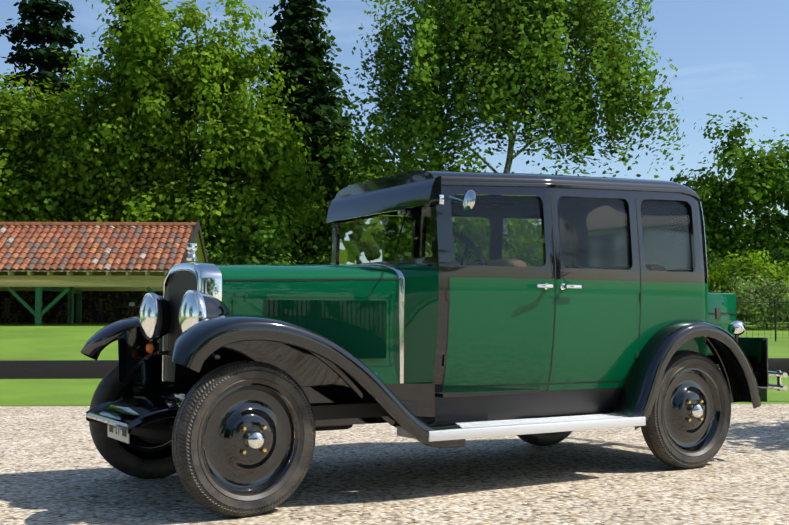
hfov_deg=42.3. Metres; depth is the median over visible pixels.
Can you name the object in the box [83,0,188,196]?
tree
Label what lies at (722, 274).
shrub
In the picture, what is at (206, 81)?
broadleaf tree
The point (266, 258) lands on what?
hedge
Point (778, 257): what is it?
hedge
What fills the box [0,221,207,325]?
pavilion
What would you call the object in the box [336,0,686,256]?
birch
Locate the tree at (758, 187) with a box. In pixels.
[670,110,788,271]
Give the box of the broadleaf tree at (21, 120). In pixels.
[0,16,193,221]
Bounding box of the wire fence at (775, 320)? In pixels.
[736,301,788,340]
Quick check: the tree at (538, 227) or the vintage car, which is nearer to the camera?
the vintage car
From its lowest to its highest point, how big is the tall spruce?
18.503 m
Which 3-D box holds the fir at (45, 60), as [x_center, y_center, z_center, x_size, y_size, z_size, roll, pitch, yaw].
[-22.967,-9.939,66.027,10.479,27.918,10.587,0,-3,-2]
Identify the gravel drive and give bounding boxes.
[0,404,788,524]
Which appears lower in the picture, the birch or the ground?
the ground
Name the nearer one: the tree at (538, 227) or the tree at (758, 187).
the tree at (758, 187)
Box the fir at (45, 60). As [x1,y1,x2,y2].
[0,0,88,212]
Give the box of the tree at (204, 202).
[178,120,220,256]
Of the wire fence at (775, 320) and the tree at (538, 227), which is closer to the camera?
the wire fence at (775, 320)
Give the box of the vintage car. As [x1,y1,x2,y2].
[80,170,787,517]
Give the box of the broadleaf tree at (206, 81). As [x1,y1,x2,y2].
[14,0,332,264]
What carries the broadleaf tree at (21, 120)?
on the ground
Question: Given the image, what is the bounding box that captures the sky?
[0,0,788,238]
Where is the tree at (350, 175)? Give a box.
[284,120,540,261]
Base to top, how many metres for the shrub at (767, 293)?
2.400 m
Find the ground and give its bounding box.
[0,321,788,405]
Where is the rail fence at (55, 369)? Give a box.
[0,358,788,401]
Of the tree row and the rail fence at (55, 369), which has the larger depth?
the tree row
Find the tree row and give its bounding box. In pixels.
[733,210,786,251]
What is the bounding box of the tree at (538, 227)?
[487,219,544,259]
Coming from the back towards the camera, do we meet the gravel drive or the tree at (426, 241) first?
the tree at (426, 241)
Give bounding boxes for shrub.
[707,248,788,323]
[708,263,788,329]
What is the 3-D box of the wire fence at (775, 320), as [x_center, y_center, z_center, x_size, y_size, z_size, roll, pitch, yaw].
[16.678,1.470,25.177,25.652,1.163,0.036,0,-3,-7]
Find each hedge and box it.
[126,212,545,266]
[453,236,788,321]
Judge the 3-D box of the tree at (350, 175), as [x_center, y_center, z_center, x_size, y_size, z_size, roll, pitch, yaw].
[0.249,-2.457,53.382,15.129,11.612,8.875,0,-3,-2]
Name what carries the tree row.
on the ground
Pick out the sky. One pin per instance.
(727, 55)
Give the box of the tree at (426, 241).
[385,217,525,255]
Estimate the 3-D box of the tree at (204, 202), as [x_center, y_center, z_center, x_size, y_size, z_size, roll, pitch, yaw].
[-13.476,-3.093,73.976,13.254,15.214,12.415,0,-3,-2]
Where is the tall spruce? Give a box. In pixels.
[207,0,392,264]
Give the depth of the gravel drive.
5.57 m

